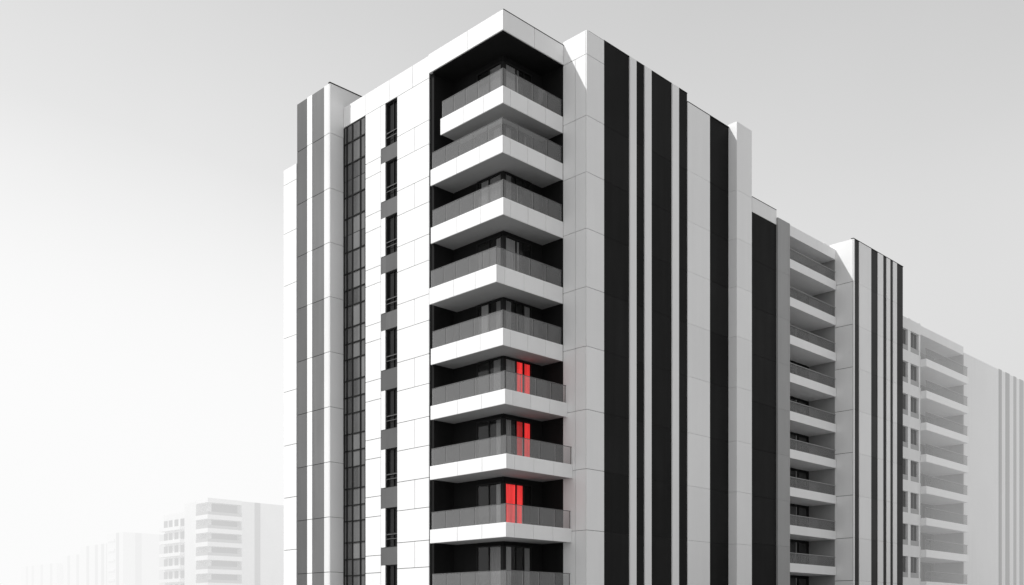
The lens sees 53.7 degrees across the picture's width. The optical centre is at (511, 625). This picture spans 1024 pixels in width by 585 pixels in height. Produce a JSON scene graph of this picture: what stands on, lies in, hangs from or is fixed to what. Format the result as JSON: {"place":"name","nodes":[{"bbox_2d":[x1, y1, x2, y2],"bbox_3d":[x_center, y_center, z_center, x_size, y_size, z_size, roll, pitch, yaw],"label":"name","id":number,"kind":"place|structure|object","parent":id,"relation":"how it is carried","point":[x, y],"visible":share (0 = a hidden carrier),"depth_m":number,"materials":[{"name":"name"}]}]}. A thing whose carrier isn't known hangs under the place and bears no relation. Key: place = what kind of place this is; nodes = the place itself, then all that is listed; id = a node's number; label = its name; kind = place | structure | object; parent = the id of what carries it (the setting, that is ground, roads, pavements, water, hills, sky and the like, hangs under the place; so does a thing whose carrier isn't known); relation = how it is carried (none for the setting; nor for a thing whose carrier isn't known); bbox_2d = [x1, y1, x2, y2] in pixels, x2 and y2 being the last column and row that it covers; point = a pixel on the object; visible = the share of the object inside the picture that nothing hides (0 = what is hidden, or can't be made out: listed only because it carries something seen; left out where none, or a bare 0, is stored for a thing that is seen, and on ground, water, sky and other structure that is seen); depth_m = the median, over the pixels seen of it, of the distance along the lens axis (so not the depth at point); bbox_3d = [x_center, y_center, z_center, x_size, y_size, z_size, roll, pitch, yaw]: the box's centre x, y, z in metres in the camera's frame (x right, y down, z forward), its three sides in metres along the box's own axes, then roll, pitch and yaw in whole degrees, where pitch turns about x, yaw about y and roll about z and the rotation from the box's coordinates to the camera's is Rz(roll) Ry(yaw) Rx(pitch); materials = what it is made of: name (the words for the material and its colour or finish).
{"place":"outdoors","nodes":[
{"label":"outdoors","id":0,"kind":"place"},
{"bbox_2d":[429,9,563,73],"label":"roof","id":1,"kind":"structure","parent":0,"point":[498,22],"depth_m":51.61,"materials":[{"name":"white concrete"}]},
{"bbox_2d":[433,31,562,82],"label":"roof canopy soffit","id":2,"kind":"structure","parent":1,"relation":"attached to","point":[495,47],"depth_m":52.44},
{"bbox_2d":[0,0,1023,584],"label":"sky","id":3,"kind":"structure","parent":0,"point":[147,146],"materials":[{"name":"white"}]},
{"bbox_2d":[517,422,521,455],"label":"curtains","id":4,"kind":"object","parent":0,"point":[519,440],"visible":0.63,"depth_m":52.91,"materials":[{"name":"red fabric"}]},
{"bbox_2d":[806,265,806,584],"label":"balcony windows","id":5,"kind":"structure","parent":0,"point":[806,452],"depth_m":71.85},
{"bbox_2d":[853,238,902,584],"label":"wall","id":6,"kind":"structure","parent":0,"point":[864,414],"depth_m":72.49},
{"bbox_2d":[905,318,919,577],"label":"wall piers","id":7,"kind":"object","parent":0,"point":[908,461],"depth_m":79.34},
{"label":"ground","id":8,"kind":"structure","parent":0,"visible":0},
{"bbox_2d":[21,532,158,584],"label":"structure","id":9,"kind":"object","parent":8,"relation":"on","point":[150,559],"visible":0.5,"depth_m":327.65,"materials":[{"name":"white concrete"}]},
{"bbox_2d":[26,533,118,584],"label":"grey stripes","id":10,"kind":"object","parent":9,"relation":"attached to","point":[96,564],"visible":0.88,"depth_m":343.40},
{"bbox_2d":[107,539,114,580],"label":"balcony slabs","id":11,"kind":"structure","parent":9,"relation":"attached to","point":[109,550],"depth_m":325.64,"materials":[{"name":"white concrete"}]},
{"bbox_2d":[135,533,163,584],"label":"grey stripes","id":12,"kind":"object","parent":9,"relation":"attached to","point":[138,558],"visible":0.33,"depth_m":323.89,"materials":[{"name":"grey paint"}]},
{"bbox_2d":[164,501,283,584],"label":"structure","id":13,"kind":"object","parent":8,"relation":"on","point":[271,544],"visible":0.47,"depth_m":238.23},
{"bbox_2d":[164,518,183,584],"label":"windows","id":14,"kind":"structure","parent":13,"relation":"attached to","point":[175,549],"depth_m":243.67,"materials":[{"name":"grey glass"}]},
{"bbox_2d":[159,514,241,584],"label":"balcony slabs","id":15,"kind":"structure","parent":13,"relation":"attached to","point":[207,517],"depth_m":233.60,"materials":[{"name":"white concrete"}]},
{"bbox_2d":[196,511,241,583],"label":"balcony railings","id":16,"kind":"object","parent":13,"relation":"attached to","point":[218,554],"visible":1,"depth_m":232.34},
{"bbox_2d":[196,498,241,505],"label":"roof slab","id":17,"kind":"structure","parent":13,"relation":"on","point":[204,501],"depth_m":232.72,"materials":[{"name":"white concrete"}]},
{"bbox_2d":[211,504,236,579],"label":"recess wall","id":18,"kind":"structure","parent":13,"relation":"attached to","point":[223,508],"depth_m":235.05,"materials":[{"name":"grey paint"}]},
{"bbox_2d":[255,503,259,584],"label":"grey stripes","id":19,"kind":"object","parent":13,"relation":"attached to","point":[257,543],"visible":0.25,"depth_m":238.93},
{"bbox_2d":[343,118,365,584],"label":"curtain wall frames","id":20,"kind":"structure","parent":8,"relation":"on","point":[352,379],"depth_m":59.23,"materials":[{"name":"black metal"}]},
{"bbox_2d":[345,118,364,584],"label":"curtain wall glass","id":21,"kind":"object","parent":20,"relation":"in","point":[356,337],"visible":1,"depth_m":58.63,"materials":[{"name":"black glass"}]},
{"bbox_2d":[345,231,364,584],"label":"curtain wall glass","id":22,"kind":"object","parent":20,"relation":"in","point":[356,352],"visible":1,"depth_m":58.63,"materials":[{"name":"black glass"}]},
{"bbox_2d":[381,141,396,564],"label":"spandrels","id":23,"kind":"object","parent":8,"relation":"on","point":[389,382],"visible":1,"depth_m":56.42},
{"bbox_2d":[431,73,452,584],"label":"dark pilaster","id":24,"kind":"object","parent":8,"relation":"on","point":[441,436],"visible":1,"depth_m":54.20,"materials":[{"name":"black paint"}]},
{"bbox_2d":[453,55,541,584],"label":"structure","id":25,"kind":"object","parent":8,"relation":"on","point":[464,555],"depth_m":53.76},
{"bbox_2d":[429,86,572,542],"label":"balcony fascia","id":26,"kind":"structure","parent":25,"relation":"attached to","point":[495,209],"depth_m":51.42,"materials":[{"name":"white concrete"}]},
{"bbox_2d":[431,103,567,544],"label":"balcony soffit","id":27,"kind":"structure","parent":26,"relation":"attached to","point":[501,162],"depth_m":52.40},
{"bbox_2d":[431,76,570,584],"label":"balustrade posts","id":28,"kind":"object","parent":26,"relation":"on","point":[488,331],"visible":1,"depth_m":51.78,"materials":[{"name":"black metal"}]},
{"bbox_2d":[431,68,569,573],"bbox_3d":[-0.728,-15.145,53.139,4.780,24.930,6.060,0,0,-45],"label":"balustrade handrail","id":29,"kind":"object","parent":28,"relation":"on","point":[499,310],"visible":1,"depth_m":51.49,"materials":[{"name":"black metal"}]},
{"bbox_2d":[476,61,531,584],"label":"balcony window frames","id":30,"kind":"structure","parent":25,"relation":"attached to","point":[503,359],"depth_m":52.74,"materials":[{"name":"black metal"}]},
{"bbox_2d":[482,64,529,584],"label":"curtains","id":31,"kind":"object","parent":25,"relation":"attached to","point":[495,552],"visible":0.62,"depth_m":52.45,"materials":[{"name":"grey fabric"}]},
{"bbox_2d":[506,362,529,523],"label":"curtains","id":32,"kind":"object","parent":25,"relation":"attached to","point":[510,500],"visible":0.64,"depth_m":52.91,"materials":[{"name":"red fabric"}]},
{"bbox_2d":[328,9,728,127],"bbox_3d":[1.227,-30.840,60.062,18.565,1.420,15.135,0,0,-45],"label":"roof coping","id":33,"kind":"object","parent":25,"relation":"on","point":[563,45],"visible":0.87,"depth_m":56.33,"materials":[{"name":"grey metal"}]},
{"bbox_2d":[284,74,725,584],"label":"structure","id":34,"kind":"object","parent":8,"relation":"on","point":[416,357],"visible":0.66,"depth_m":55.43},
{"bbox_2d":[284,95,312,584],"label":"white stripes","id":35,"kind":"object","parent":34,"relation":"attached to","point":[290,365],"visible":1,"depth_m":61.38,"materials":[{"name":"white paint"}]},
{"bbox_2d":[297,99,307,584],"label":"grey stripes","id":36,"kind":"object","parent":34,"relation":"attached to","point":[302,337],"visible":1,"depth_m":60.82,"materials":[{"name":"grey paint"}]},
{"bbox_2d":[313,88,324,584],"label":"grey stripes","id":37,"kind":"object","parent":34,"relation":"attached to","point":[318,328],"visible":1,"depth_m":59.63,"materials":[{"name":"grey paint"}]},
{"bbox_2d":[324,84,329,584],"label":"white stripes","id":38,"kind":"object","parent":34,"relation":"attached to","point":[326,331],"visible":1,"depth_m":59.00,"materials":[{"name":"white paint"}]},
{"bbox_2d":[329,83,360,584],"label":"side panels","id":39,"kind":"object","parent":34,"relation":"attached to","point":[340,99],"visible":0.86,"depth_m":59.09,"materials":[{"name":"white paint"}]},
{"bbox_2d":[344,56,429,127],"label":"parapet panels","id":40,"kind":"object","parent":34,"relation":"attached to","point":[416,74],"visible":1,"depth_m":56.50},
{"bbox_2d":[386,128,396,539],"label":"window railings","id":41,"kind":"object","parent":34,"relation":"attached to","point":[387,304],"depth_m":56.31,"materials":[{"name":"metal"}]},
{"bbox_2d":[387,99,396,584],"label":"window frames","id":42,"kind":"structure","parent":34,"relation":"attached to","point":[394,271],"depth_m":56.47,"materials":[{"name":"black metal"}]},
{"bbox_2d":[389,101,397,584],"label":"window glass","id":43,"kind":"object","parent":42,"relation":"in","point":[391,339],"visible":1,"depth_m":56.51,"materials":[{"name":"glass"}]},
{"bbox_2d":[365,78,429,584],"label":"wall panels","id":44,"kind":"object","parent":34,"relation":"attached to","point":[413,190],"visible":1,"depth_m":55.44,"materials":[{"name":"white paint"}]},
{"bbox_2d":[603,42,727,584],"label":"charcoal stripes","id":45,"kind":"object","parent":34,"relation":"attached to","point":[616,307],"visible":1,"depth_m":56.23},
{"bbox_2d":[687,102,709,584],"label":"wing panels","id":46,"kind":"object","parent":34,"relation":"attached to","point":[698,343],"visible":1,"depth_m":59.02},
{"bbox_2d":[542,66,563,584],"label":"recess wall","id":47,"kind":"structure","parent":8,"relation":"on","point":[552,429],"depth_m":53.61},
{"bbox_2d":[563,30,603,584],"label":"pier panels","id":48,"kind":"object","parent":8,"relation":"on","point":[583,258],"visible":0.99,"depth_m":52.51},
{"bbox_2d":[629,57,678,584],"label":"white fins","id":49,"kind":"object","parent":8,"relation":"on","point":[648,327],"visible":1,"depth_m":55.54,"materials":[{"name":"white paint"}]},
{"bbox_2d":[728,121,751,584],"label":"wing pier","id":50,"kind":"structure","parent":8,"relation":"on","point":[739,354],"depth_m":61.26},
{"bbox_2d":[775,217,789,584],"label":"grey pier","id":51,"kind":"structure","parent":8,"relation":"on","point":[782,545],"depth_m":65.47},
{"bbox_2d":[790,266,808,584],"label":"recess back","id":52,"kind":"object","parent":8,"relation":"on","point":[798,577],"depth_m":71.54,"materials":[{"name":"grey paint"}]},
{"bbox_2d":[795,364,796,584],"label":"balcony windows","id":53,"kind":"structure","parent":52,"relation":"in","point":[796,511],"depth_m":70.83,"materials":[{"name":"glass"}]},
{"bbox_2d":[790,257,805,584],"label":"balcony windows","id":54,"kind":"structure","parent":52,"relation":"in","point":[802,483],"depth_m":71.28,"materials":[{"name":"black glass"}]},
{"bbox_2d":[809,260,834,584],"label":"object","id":55,"kind":"object","parent":52,"relation":"attached to","point":[825,547],"visible":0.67,"depth_m":71.32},
{"bbox_2d":[794,251,831,565],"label":"balcony railings","id":56,"kind":"object","parent":55,"relation":"attached to","point":[823,416],"visible":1,"depth_m":69.13,"materials":[{"name":"grey glass"}]},
{"bbox_2d":[755,281,899,583],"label":"structure","id":57,"kind":"object","parent":8,"relation":"on","point":[846,495],"visible":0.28,"depth_m":70.43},
{"bbox_2d":[752,212,775,584],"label":"charcoal panels","id":58,"kind":"object","parent":57,"relation":"attached to","point":[763,392],"visible":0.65,"depth_m":64.06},
{"bbox_2d":[752,197,775,223],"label":"parapet","id":59,"kind":"structure","parent":57,"relation":"on","point":[763,210],"depth_m":64.03,"materials":[{"name":"white concrete"}]},
{"bbox_2d":[790,259,835,575],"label":"balcony slabs","id":60,"kind":"structure","parent":57,"relation":"attached to","point":[810,282],"depth_m":69.06,"materials":[{"name":"white concrete"}]},
{"bbox_2d":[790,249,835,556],"bbox_3d":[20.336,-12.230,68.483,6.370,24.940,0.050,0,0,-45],"label":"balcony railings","id":61,"kind":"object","parent":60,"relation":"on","point":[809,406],"visible":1,"depth_m":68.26,"materials":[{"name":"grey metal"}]},
{"bbox_2d":[790,225,835,266],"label":"roof slab","id":62,"kind":"structure","parent":57,"relation":"attached to","point":[808,246],"depth_m":69.19,"materials":[{"name":"white concrete"}]},
{"bbox_2d":[752,196,902,266],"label":"roof coping","id":63,"kind":"object","parent":57,"relation":"on","point":[851,238],"visible":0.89,"depth_m":71.31,"materials":[{"name":"metal"}]},
{"bbox_2d":[824,239,852,584],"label":"side panels","id":64,"kind":"object","parent":57,"relation":"attached to","point":[844,417],"visible":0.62,"depth_m":70.31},
{"bbox_2d":[903,316,920,584],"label":"wall bands","id":65,"kind":"object","parent":8,"relation":"on","point":[911,390],"depth_m":79.57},
{"bbox_2d":[903,329,915,572],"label":"windows","id":66,"kind":"structure","parent":65,"relation":"attached to","point":[914,463],"depth_m":80.05,"materials":[{"name":"grey glass"}]},
{"bbox_2d":[903,344,918,577],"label":"window frames","id":67,"kind":"structure","parent":65,"relation":"attached to","point":[913,479],"depth_m":79.71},
{"bbox_2d":[912,333,912,572],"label":"window frames","id":68,"kind":"structure","parent":65,"relation":"attached to","point":[912,461],"depth_m":80.11,"materials":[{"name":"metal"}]},
{"bbox_2d":[920,352,933,581],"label":"recess back","id":69,"kind":"object","parent":8,"relation":"on","point":[923,356],"depth_m":87.14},
{"bbox_2d":[920,387,929,581],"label":"balcony windows","id":70,"kind":"structure","parent":69,"relation":"in","point":[926,568],"depth_m":87.36,"materials":[{"name":"grey glass"}]},
{"bbox_2d":[920,359,967,584],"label":"balcony slabs","id":71,"kind":"structure","parent":69,"relation":"attached to","point":[936,404],"depth_m":84.00,"materials":[{"name":"white concrete"}]},
{"bbox_2d":[925,348,967,574],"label":"balcony railings","id":72,"kind":"object","parent":71,"relation":"on","point":[947,450],"visible":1,"depth_m":83.42,"materials":[{"name":"grey metal"}]},
{"bbox_2d":[933,355,962,583],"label":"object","id":73,"kind":"object","parent":8,"relation":"on","point":[956,568],"visible":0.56,"depth_m":87.45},
{"bbox_2d":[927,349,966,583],"bbox_3d":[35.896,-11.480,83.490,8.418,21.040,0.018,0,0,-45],"label":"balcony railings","id":74,"kind":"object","parent":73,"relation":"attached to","point":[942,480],"visible":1,"depth_m":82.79,"materials":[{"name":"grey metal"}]},
{"bbox_2d":[934,353,1023,584],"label":"striped wing","id":75,"kind":"structure","parent":8,"relation":"on","point":[981,476],"depth_m":90.49,"materials":[{"name":"white paint"}]},
{"bbox_2d":[999,369,1022,584],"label":"grey stripes","id":76,"kind":"object","parent":75,"relation":"attached to","point":[1007,478],"visible":1,"depth_m":94.45,"materials":[{"name":"grey paint"}]},
{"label":"structure","id":77,"kind":"object","parent":8,"relation":"on","visible":0},
{"bbox_2d":[920,326,962,358],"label":"roof slab","id":78,"kind":"structure","parent":77,"relation":"attached to","point":[938,344],"depth_m":84.54,"materials":[{"name":"white concrete"}]}
]}

